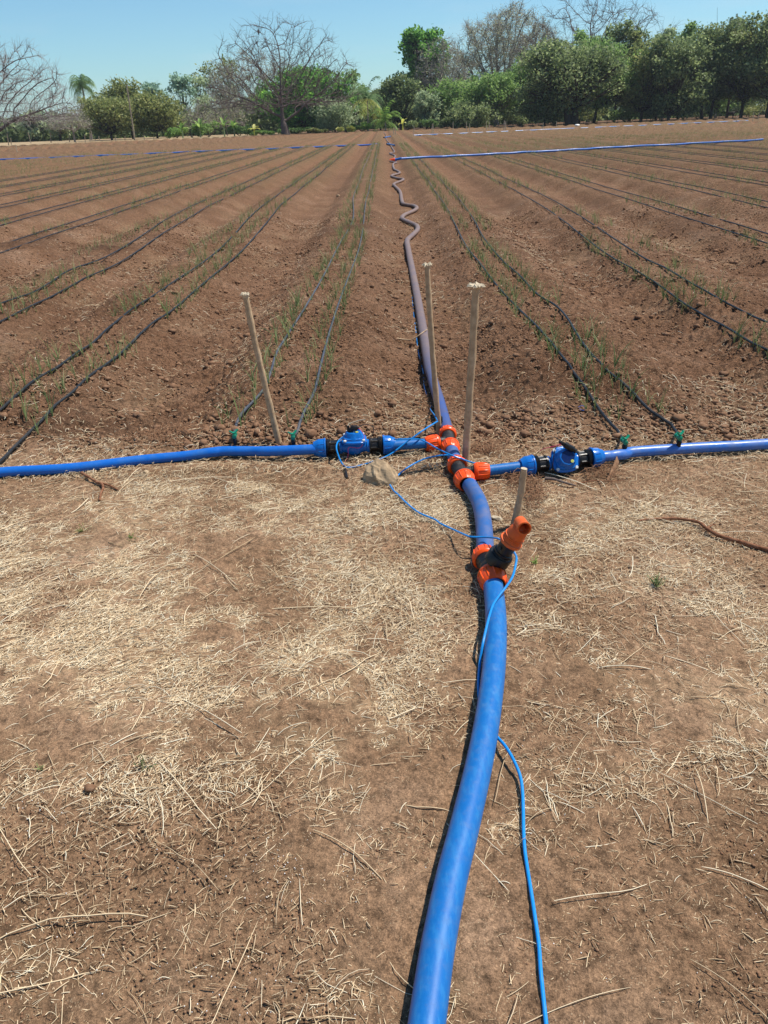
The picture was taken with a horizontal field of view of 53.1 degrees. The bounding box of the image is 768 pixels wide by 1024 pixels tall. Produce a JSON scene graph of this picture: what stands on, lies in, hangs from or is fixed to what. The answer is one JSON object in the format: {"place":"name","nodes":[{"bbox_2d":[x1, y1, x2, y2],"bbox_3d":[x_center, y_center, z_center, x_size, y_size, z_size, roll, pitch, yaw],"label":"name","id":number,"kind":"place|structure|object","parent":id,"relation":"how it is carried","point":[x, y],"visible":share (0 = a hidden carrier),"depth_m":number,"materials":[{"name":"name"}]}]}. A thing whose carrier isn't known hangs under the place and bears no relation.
{"place":"outdoors","nodes":[
{"label":"outdoors","id":0,"kind":"place"},
{"bbox_2d":[0,114,767,1023],"bbox_3d":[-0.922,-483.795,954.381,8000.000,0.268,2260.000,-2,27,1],"label":"ground","id":1,"kind":"structure","parent":0,"point":[424,784],"depth_m":2.85,"materials":[{"name":"soil"}]},
{"bbox_2d":[14,110,47,141],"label":"leafy tree","id":2,"kind":"object","parent":1,"relation":"on","point":[32,132],"visible":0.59,"depth_m":173.41,"materials":[{"name":"green plant"}]},
{"bbox_2d":[0,38,86,133],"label":"bare tree","id":3,"kind":"object","parent":1,"relation":"on","point":[20,118],"visible":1,"depth_m":112.47,"materials":[{"name":"brown plant"}]},
{"bbox_2d":[41,113,74,140],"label":"leafy tree","id":4,"kind":"object","parent":1,"relation":"on","point":[57,133],"visible":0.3,"depth_m":169.64,"materials":[{"name":"green plant"}]},
{"bbox_2d":[44,99,92,141],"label":"bare tree","id":5,"kind":"object","parent":1,"relation":"on","point":[72,124],"visible":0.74,"depth_m":133.49,"materials":[{"name":"grey plant"}]},
{"bbox_2d":[69,74,96,139],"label":"palm tree","id":6,"kind":"object","parent":1,"relation":"on","point":[81,82],"visible":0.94,"depth_m":161.24,"materials":[{"name":"green plant"}]},
{"bbox_2d":[68,93,141,139],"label":"leafy tree","id":7,"kind":"object","parent":1,"relation":"on","point":[108,123],"visible":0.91,"depth_m":143.45,"materials":[{"name":"green plant"}]},
{"bbox_2d":[92,74,156,138],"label":"leafy tree","id":8,"kind":"object","parent":1,"relation":"on","point":[118,89],"visible":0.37,"depth_m":150.76,"materials":[{"name":"green plant"}]},
{"bbox_2d":[0,148,277,220],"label":"drip tube","id":9,"kind":"object","parent":1,"relation":"on","point":[104,193],"visible":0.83,"depth_m":19.31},
{"bbox_2d":[0,148,282,225],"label":"drip tube","id":10,"kind":"object","parent":1,"relation":"on","point":[115,193],"visible":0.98,"depth_m":18.64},
{"bbox_2d":[120,90,183,137],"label":"leafy tree","id":11,"kind":"object","parent":1,"relation":"on","point":[158,112],"visible":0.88,"depth_m":145.74,"materials":[{"name":"green plant"}]},
{"bbox_2d":[0,147,305,253],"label":"drip tube","id":12,"kind":"object","parent":1,"relation":"on","point":[116,212],"visible":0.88,"depth_m":14.37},
{"bbox_2d":[140,80,168,97],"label":"leafy tree","id":13,"kind":"object","parent":1,"relation":"on","point":[152,86],"visible":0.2,"depth_m":178.56,"materials":[{"name":"green plant"}]},
{"bbox_2d":[12,147,301,240],"bbox_3d":[-5.683,-13.668,30.476,0.055,0.027,53.268,-2,27,1],"label":"drip tube","id":14,"kind":"object","parent":1,"relation":"on","point":[125,204],"visible":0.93,"depth_m":15.98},
{"bbox_2d":[0,444,315,477],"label":"layflat pipe","id":15,"kind":"object","parent":1,"relation":"on","point":[146,459],"visible":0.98,"depth_m":4.07,"materials":[{"name":"plastic"}]},
{"bbox_2d":[1,149,318,303],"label":"drip tube","id":16,"kind":"object","parent":1,"relation":"on","point":[122,247],"visible":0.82,"depth_m":10.15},
{"bbox_2d":[0,145,332,322],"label":"drip tube","id":17,"kind":"object","parent":1,"relation":"on","point":[4,319],"visible":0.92,"depth_m":9.58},
{"bbox_2d":[0,144,349,410],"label":"drip tube","id":18,"kind":"object","parent":1,"relation":"on","point":[56,367],"visible":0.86,"depth_m":6.31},
{"bbox_2d":[161,98,190,136],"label":"leafy tree","id":19,"kind":"object","parent":1,"relation":"on","point":[182,113],"visible":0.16,"depth_m":157.74,"materials":[{"name":"green plant"}]},
{"bbox_2d":[165,127,187,138],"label":"shrub","id":20,"kind":"object","parent":1,"relation":"on","point":[176,133],"visible":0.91,"depth_m":141.10,"materials":[{"name":"green plant"}]},
{"bbox_2d":[0,144,354,462],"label":"drip tube","id":21,"kind":"object","parent":1,"relation":"on","point":[13,447],"visible":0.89,"depth_m":5.44,"materials":[{"name":"plastic"}]},
{"bbox_2d":[164,71,198,136],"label":"leafy tree","id":22,"kind":"object","parent":1,"relation":"on","point":[178,84],"visible":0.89,"depth_m":158.74,"materials":[{"name":"green plant"}]},
{"bbox_2d":[0,144,370,159],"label":"lateral pipe","id":23,"kind":"object","parent":1,"relation":"on","point":[196,151],"visible":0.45,"depth_m":54.52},
{"bbox_2d":[178,96,218,128],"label":"bare tree","id":24,"kind":"object","parent":1,"relation":"on","point":[195,116],"visible":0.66,"depth_m":147.14,"materials":[{"name":"grey plant"}]},
{"bbox_2d":[189,73,215,135],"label":"leafy tree","id":25,"kind":"object","parent":1,"relation":"on","point":[201,81],"visible":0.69,"depth_m":162.52,"materials":[{"name":"green plant"}]},
{"bbox_2d":[191,120,219,136],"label":"shrub","id":26,"kind":"object","parent":1,"relation":"on","point":[207,124],"visible":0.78,"depth_m":139.39,"materials":[{"name":"green plant"}]},
{"bbox_2d":[190,53,252,108],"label":"leafy tree","id":27,"kind":"object","parent":1,"relation":"on","point":[205,69],"visible":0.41,"depth_m":182.57,"materials":[{"name":"green plant"}]},
{"bbox_2d":[204,95,248,135],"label":"bare tree","id":28,"kind":"object","parent":1,"relation":"on","point":[230,119],"visible":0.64,"depth_m":152.15,"materials":[{"name":"grey plant"}]},
{"bbox_2d":[226,124,252,135],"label":"shrub","id":29,"kind":"object","parent":1,"relation":"on","point":[241,129],"visible":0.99,"depth_m":137.02,"materials":[{"name":"green plant"}]},
{"bbox_2d":[197,44,307,126],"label":"bare tree","id":30,"kind":"object","parent":1,"relation":"on","point":[244,79],"visible":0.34,"depth_m":172.57,"materials":[{"name":"brown plant"}]},
{"bbox_2d":[239,292,281,444],"bbox_3d":[-0.652,-0.733,4.131,0.149,0.887,0.054,-2,27,1],"label":"wooden stake","id":31,"kind":"object","parent":1,"relation":"on","point":[262,375],"visible":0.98,"depth_m":4.10,"materials":[{"name":"brown wood"}]},
{"bbox_2d":[200,13,363,134],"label":"bare tree","id":32,"kind":"object","parent":1,"relation":"on","point":[284,125],"visible":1,"depth_m":125.40,"materials":[{"name":"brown plant"}]},
{"bbox_2d":[233,144,373,431],"bbox_3d":[-0.639,-13.623,30.129,0.337,0.126,58.170,-2,27,1],"label":"drip tube","id":33,"kind":"object","parent":1,"relation":"on","point":[261,391],"visible":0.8,"depth_m":5.88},
{"bbox_2d":[249,63,358,132],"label":"leafy tree","id":34,"kind":"object","parent":1,"relation":"on","point":[300,120],"visible":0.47,"depth_m":143.24,"materials":[{"name":"green plant"}]},
{"bbox_2d":[309,97,362,132],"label":"leafy tree","id":35,"kind":"object","parent":1,"relation":"on","point":[331,119],"visible":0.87,"depth_m":139.00,"materials":[{"name":"green plant"}]},
{"bbox_2d":[295,143,378,434],"bbox_3d":[-0.368,-13.592,30.055,0.186,0.132,58.098,-2,27,1],"label":"drip tube","id":36,"kind":"object","parent":1,"relation":"on","point":[306,406],"visible":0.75,"depth_m":5.68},
{"bbox_2d":[330,69,368,130],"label":"leafy tree","id":37,"kind":"object","parent":1,"relation":"on","point":[352,87],"visible":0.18,"depth_m":148.60,"materials":[{"name":"green plant"}]},
{"bbox_2d":[313,419,394,460],"bbox_3d":[-0.160,-0.379,4.080,0.440,0.198,0.162,-2,27,1],"label":"solenoid valve","id":38,"kind":"object","parent":1,"relation":"on","point":[354,441],"visible":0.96,"depth_m":4.07,"materials":[{"name":"plastic"}]},
{"bbox_2d":[346,76,384,130],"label":"palm tree","id":39,"kind":"object","parent":1,"relation":"on","point":[366,96],"visible":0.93,"depth_m":134.32,"materials":[{"name":"green plant"}]},
{"bbox_2d":[119,383,635,515],"bbox_3d":[-0.186,-0.339,4.154,2.147,0.090,2.318,-16,30,-25],"label":"husk fibre","id":40,"kind":"object","parent":1,"relation":"on","point":[160,431],"visible":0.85,"depth_m":4.04,"materials":[{"name":"plant"}]},
{"bbox_2d":[362,458,398,486],"bbox_3d":[-0.018,-0.195,3.807,0.194,0.119,0.123,6,28,15],"label":"rock","id":41,"kind":"object","parent":1,"relation":"on","point":[380,472],"visible":0.95,"depth_m":3.78,"materials":[{"name":"stone"}]},
{"bbox_2d":[0,73,766,142],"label":"distant wood","id":42,"kind":"object","parent":1,"relation":"on","point":[268,124],"visible":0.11,"depth_m":176.77,"materials":[{"name":"green plant"}]},
{"bbox_2d":[0,435,767,1023],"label":"straw chaff","id":43,"kind":"object","parent":1,"relation":"on","point":[294,645],"visible":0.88,"depth_m":2.61,"materials":[{"name":"plant"}]},
{"bbox_2d":[0,437,767,1023],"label":"dry straw","id":44,"kind":"object","parent":1,"relation":"on","point":[180,635],"visible":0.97,"depth_m":2.68,"materials":[{"name":"plant"}]},
{"bbox_2d":[0,467,767,1023],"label":"straw stems","id":45,"kind":"object","parent":1,"relation":"on","point":[388,719],"visible":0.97,"depth_m":2.13,"materials":[{"name":"plant"}]},
{"bbox_2d":[0,202,767,1023],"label":"soil clods","id":46,"kind":"object","parent":1,"relation":"on","point":[676,414],"visible":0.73,"depth_m":4.57,"materials":[{"name":"soil"}]},
{"bbox_2d":[0,131,767,314],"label":"onion rows","id":47,"kind":"object","parent":1,"relation":"on","point":[344,268],"visible":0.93,"depth_m":13.32,"materials":[{"name":"green plant"}]},
{"bbox_2d":[0,195,767,482],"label":"furrow straw","id":48,"kind":"object","parent":1,"relation":"on","point":[336,462],"visible":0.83,"depth_m":4.50,"materials":[{"name":"plant"}]},
{"bbox_2d":[368,99,401,130],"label":"palm tree","id":49,"kind":"object","parent":1,"relation":"on","point":[385,117],"visible":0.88,"depth_m":134.97,"materials":[{"name":"green plant"}]},
{"bbox_2d":[336,421,437,467],"bbox_3d":[0.043,-0.375,4.112,0.640,0.130,0.170,-13,29,-21],"label":"signal cable","id":50,"kind":"object","parent":1,"relation":"on","point":[384,456],"visible":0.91,"depth_m":4.06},
{"bbox_2d":[371,71,424,129],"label":"leafy tree","id":51,"kind":"object","parent":1,"relation":"on","point":[397,91],"visible":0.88,"depth_m":139.44,"materials":[{"name":"green plant"}]},
{"bbox_2d":[383,131,451,427],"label":"supply hose","id":52,"kind":"object","parent":1,"relation":"on","point":[422,327],"visible":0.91,"depth_m":7.50,"materials":[{"name":"plastic"}]},
{"bbox_2d":[392,24,450,127],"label":"leafy tree","id":53,"kind":"object","parent":1,"relation":"on","point":[412,38],"visible":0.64,"depth_m":154.28,"materials":[{"name":"green plant"}]},
{"bbox_2d":[411,90,442,128],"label":"leafy tree","id":54,"kind":"object","parent":1,"relation":"on","point":[424,108],"visible":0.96,"depth_m":137.43,"materials":[{"name":"green plant"}]},
{"bbox_2d":[416,119,439,128],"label":"shrub","id":55,"kind":"object","parent":1,"relation":"on","point":[431,123],"visible":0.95,"depth_m":136.89,"materials":[{"name":"green plant"}]},
{"bbox_2d":[422,262,442,434],"bbox_3d":[0.263,-0.837,4.154,0.113,0.992,0.064,-2,27,1],"label":"wooden stake","id":56,"kind":"object","parent":1,"relation":"on","point":[427,266],"visible":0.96,"depth_m":4.11,"materials":[{"name":"brown wood"}]},
{"bbox_2d":[412,33,471,126],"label":"bare tree","id":57,"kind":"object","parent":1,"relation":"on","point":[442,69],"visible":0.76,"depth_m":151.69,"materials":[{"name":"grey plant"}]},
{"bbox_2d":[424,425,459,453],"bbox_3d":[0.307,-0.382,4.154,0.192,0.104,0.278,-2,27,1],"label":"tee fitting","id":58,"kind":"object","parent":1,"relation":"on","point":[444,439],"visible":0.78,"depth_m":4.10,"materials":[{"name":"orange plastic"}]},
{"bbox_2d":[393,439,426,449],"bbox_3d":[0.136,-0.362,4.117,0.211,0.058,0.056,-5,27,-6],"label":"pipe stub","id":59,"kind":"object","parent":58,"relation":"attached to","point":[414,444],"visible":0.77,"depth_m":4.10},
{"bbox_2d":[389,484,499,539],"bbox_3d":[0.227,-0.008,3.358,0.050,0.130,0.909,-16,30,-25],"label":"signal cable","id":60,"kind":"object","parent":1,"relation":"on","point":[442,524],"visible":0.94,"depth_m":3.35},
{"bbox_2d":[425,75,479,127],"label":"leafy tree","id":61,"kind":"object","parent":1,"relation":"on","point":[447,94],"visible":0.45,"depth_m":141.91,"materials":[{"name":"green plant"}]},
{"bbox_2d":[407,578,506,1023],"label":"pipe","id":62,"kind":"object","parent":1,"relation":"on","point":[431,988],"visible":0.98,"depth_m":1.83,"materials":[{"name":"plastic"}]},
{"bbox_2d":[447,454,489,490],"bbox_3d":[0.418,-0.195,3.787,0.205,0.106,0.275,-2,27,1],"label":"tee fitting","id":63,"kind":"object","parent":1,"relation":"on","point":[459,470],"visible":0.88,"depth_m":3.76,"materials":[{"name":"orange plastic"}]},
{"bbox_2d":[490,461,521,475],"bbox_3d":[0.589,-0.214,3.796,0.221,0.058,0.056,-6,27,-7],"label":"pipe stub","id":64,"kind":"object","parent":63,"relation":"attached to","point":[502,468],"visible":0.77,"depth_m":3.78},
{"bbox_2d":[462,282,485,464],"bbox_3d":[0.442,-0.641,3.794,0.093,0.956,0.088,21,35,37],"label":"wooden stake","id":65,"kind":"object","parent":1,"relation":"on","point":[475,287],"visible":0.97,"depth_m":3.75,"materials":[{"name":"brown wood"}]},
{"bbox_2d":[444,97,506,127],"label":"bush","id":66,"kind":"object","parent":1,"relation":"on","point":[463,113],"visible":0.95,"depth_m":132.04,"materials":[{"name":"green plant"}]},
{"bbox_2d":[462,478,493,546],"bbox_3d":[0.417,0.025,3.359,0.106,0.074,0.697,-2,27,1],"label":"pipe","id":67,"kind":"object","parent":1,"relation":"on","point":[479,503],"visible":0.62,"depth_m":3.35,"materials":[{"name":"plastic"}]},
{"bbox_2d":[449,68,524,126],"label":"leafy tree","id":68,"kind":"object","parent":1,"relation":"on","point":[485,92],"visible":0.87,"depth_m":134.75,"materials":[{"name":"green plant"}]},
{"bbox_2d":[471,516,530,589],"bbox_3d":[0.437,0.131,2.932,0.201,0.311,0.252,-2,27,1],"label":"pipe fitting","id":69,"kind":"object","parent":1,"relation":"on","point":[490,561],"visible":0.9,"depth_m":2.87,"materials":[{"name":"orange plastic"}]},
{"bbox_2d":[436,0,569,124],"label":"bare tree","id":70,"kind":"object","parent":1,"relation":"on","point":[497,32],"visible":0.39,"depth_m":159.38,"materials":[{"name":"grey plant"}]},
{"bbox_2d":[489,60,533,125],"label":"leafy tree","id":71,"kind":"object","parent":1,"relation":"on","point":[514,71],"visible":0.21,"depth_m":138.58,"materials":[{"name":"green plant"}]},
{"bbox_2d":[477,551,547,1023],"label":"signal cable","id":72,"kind":"object","parent":1,"relation":"on","point":[540,966],"visible":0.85,"depth_m":1.88,"materials":[{"name":"plastic"}]},
{"bbox_2d":[409,156,621,437],"bbox_3d":[1.159,-8.137,19.247,0.251,0.146,34.313,-2,27,1],"label":"drip tube","id":73,"kind":"object","parent":1,"relation":"on","point":[612,425],"visible":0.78,"depth_m":5.24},
{"bbox_2d":[502,112,528,125],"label":"shrub","id":74,"kind":"object","parent":1,"relation":"on","point":[512,119],"visible":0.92,"depth_m":137.62,"materials":[{"name":"green plant"}]},
{"bbox_2d":[510,467,526,524],"bbox_3d":[0.573,-0.040,3.300,0.066,0.326,0.038,-2,27,1],"label":"wooden stake","id":75,"kind":"object","parent":1,"relation":"on","point":[520,494],"visible":0.86,"depth_m":3.27,"materials":[{"name":"brown wood"}]},
{"bbox_2d":[513,82,563,125],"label":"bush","id":76,"kind":"object","parent":1,"relation":"on","point":[527,110],"visible":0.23,"depth_m":128.37,"materials":[{"name":"green plant"}]},
{"bbox_2d":[420,159,677,432],"bbox_3d":[1.463,-8.168,19.288,0.280,0.149,34.340,-2,27,1],"label":"drip tube","id":77,"kind":"object","parent":1,"relation":"on","point":[674,429],"visible":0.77,"depth_m":5.33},
{"bbox_2d":[518,436,605,475],"bbox_3d":[0.890,-0.283,3.802,0.436,0.220,0.147,-7,27,-10],"label":"solenoid valve","id":78,"kind":"object","parent":1,"relation":"on","point":[565,457],"visible":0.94,"depth_m":3.78,"materials":[{"name":"plastic"}]},
{"bbox_2d":[512,33,632,125],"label":"leafy tree","id":79,"kind":"object","parent":1,"relation":"on","point":[570,80],"visible":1,"depth_m":120.02,"materials":[{"name":"green plant"}]},
{"bbox_2d":[416,120,747,135],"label":"lateral pipe","id":80,"kind":"object","parent":1,"relation":"on","point":[569,128],"visible":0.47,"depth_m":91.10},
{"bbox_2d":[401,138,763,159],"bbox_3d":[9.760,-16.623,35.147,19.338,0.113,0.243,-11,28,-18],"label":"lateral pipe","id":81,"kind":"object","parent":1,"relation":"on","point":[503,153],"visible":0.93,"depth_m":34.65,"materials":[{"name":"plastic"}]},
{"bbox_2d":[572,28,601,123],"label":"leafy tree","id":82,"kind":"object","parent":1,"relation":"on","point":[582,34],"visible":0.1,"depth_m":134.60,"materials":[{"name":"green plant"}]},
{"bbox_2d":[578,107,607,122],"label":"shrub","id":83,"kind":"object","parent":1,"relation":"on","point":[590,117],"visible":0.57,"depth_m":137.86,"materials":[{"name":"green plant"}]},
{"bbox_2d":[505,0,683,121],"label":"bare tree","id":84,"kind":"object","parent":1,"relation":"on","point":[591,20],"visible":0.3,"depth_m":144.24,"materials":[{"name":"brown plant"}]},
{"bbox_2d":[450,156,767,350],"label":"drip tube","id":85,"kind":"object","parent":1,"relation":"on","point":[717,322],"visible":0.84,"depth_m":7.25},
{"bbox_2d":[573,31,650,122],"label":"leafy tree","id":86,"kind":"object","parent":1,"relation":"on","point":[601,101],"visible":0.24,"depth_m":128.69,"materials":[{"name":"green plant"}]},
{"bbox_2d":[459,156,767,322],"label":"drip tube","id":87,"kind":"object","parent":1,"relation":"on","point":[727,303],"visible":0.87,"depth_m":8.31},
{"bbox_2d":[596,13,650,121],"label":"leafy tree","id":88,"kind":"object","parent":1,"relation":"on","point":[619,33],"visible":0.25,"depth_m":137.18,"materials":[{"name":"green plant"}]},
{"bbox_2d":[481,152,767,243],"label":"drip tube","id":89,"kind":"object","parent":1,"relation":"on","point":[654,207],"visible":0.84,"depth_m":12.46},
{"bbox_2d":[609,107,643,121],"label":"shrub","id":90,"kind":"object","parent":1,"relation":"on","point":[623,114],"visible":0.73,"depth_m":136.02,"materials":[{"name":"green plant"}]},
{"bbox_2d":[487,151,767,233],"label":"drip tube","id":91,"kind":"object","parent":1,"relation":"on","point":[658,201],"visible":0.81,"depth_m":13.30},
{"bbox_2d":[623,30,649,121],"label":"leafy tree","id":92,"kind":"object","parent":1,"relation":"on","point":[634,35],"visible":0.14,"depth_m":136.23,"materials":[{"name":"green plant"}]},
{"bbox_2d":[515,150,767,207],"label":"drip tube","id":93,"kind":"object","parent":1,"relation":"on","point":[659,182],"visible":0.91,"depth_m":16.94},
{"bbox_2d":[524,150,767,201],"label":"drip tube","id":94,"kind":"object","parent":1,"relation":"on","point":[658,178],"visible":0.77,"depth_m":18.02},
{"bbox_2d":[609,34,689,120],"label":"leafy tree","id":95,"kind":"object","parent":1,"relation":"on","point":[639,102],"visible":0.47,"depth_m":129.18,"materials":[{"name":"green plant"}]},
{"bbox_2d":[651,24,678,120],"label":"leafy tree","id":96,"kind":"object","parent":1,"relation":"on","point":[671,31],"visible":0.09,"depth_m":134.41,"materials":[{"name":"green plant"}]},
{"bbox_2d":[636,32,719,120],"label":"leafy tree","id":97,"kind":"object","parent":1,"relation":"on","point":[674,101],"visible":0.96,"depth_m":125.29,"materials":[{"name":"green plant"}]},
{"bbox_2d":[604,439,767,460],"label":"layflat pipe","id":98,"kind":"object","parent":1,"relation":"on","point":[689,448],"visible":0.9,"depth_m":3.96,"materials":[{"name":"plastic"}]},
{"bbox_2d":[675,20,700,119],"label":"leafy tree","id":99,"kind":"object","parent":1,"relation":"on","point":[691,26],"visible":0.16,"depth_m":137.46,"materials":[{"name":"green plant"}]},
{"bbox_2d":[676,25,721,118],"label":"leafy tree","id":100,"kind":"object","parent":1,"relation":"on","point":[701,110],"visible":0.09,"depth_m":131.70,"materials":[{"name":"green plant"}]},
{"bbox_2d":[638,517,767,552],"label":"root","id":101,"kind":"object","parent":1,"relation":"on","point":[732,539],"visible":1,"depth_m":3.21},
{"bbox_2d":[685,14,756,118],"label":"leafy tree","id":102,"kind":"object","parent":1,"relation":"on","point":[714,35],"visible":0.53,"depth_m":127.63,"materials":[{"name":"green plant"}]},
{"bbox_2d":[695,95,758,117],"bbox_3d":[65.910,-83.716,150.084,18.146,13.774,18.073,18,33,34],"label":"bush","id":103,"kind":"object","parent":1,"relation":"on","point":[720,106],"visible":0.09,"depth_m":149.59,"materials":[{"name":"green plant"}]},
{"bbox_2d":[706,23,767,117],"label":"leafy tree","id":104,"kind":"object","parent":1,"relation":"on","point":[743,93],"visible":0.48,"depth_m":127.18,"materials":[{"name":"green plant"}]},
{"bbox_2d":[719,9,767,117],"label":"leafy tree","id":105,"kind":"object","parent":1,"relation":"on","point":[757,70],"visible":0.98,"depth_m":121.75,"materials":[{"name":"green plant"}]},
{"bbox_2d":[743,100,767,116],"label":"shrub","id":106,"kind":"object","parent":1,"relation":"on","point":[751,109],"visible":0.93,"depth_m":145.19,"materials":[{"name":"green plant"}]},
{"bbox_2d":[0,0,767,118],"label":"sky","id":107,"kind":"structure","parent":0,"point":[148,41],"materials":[{"name":"blue"}]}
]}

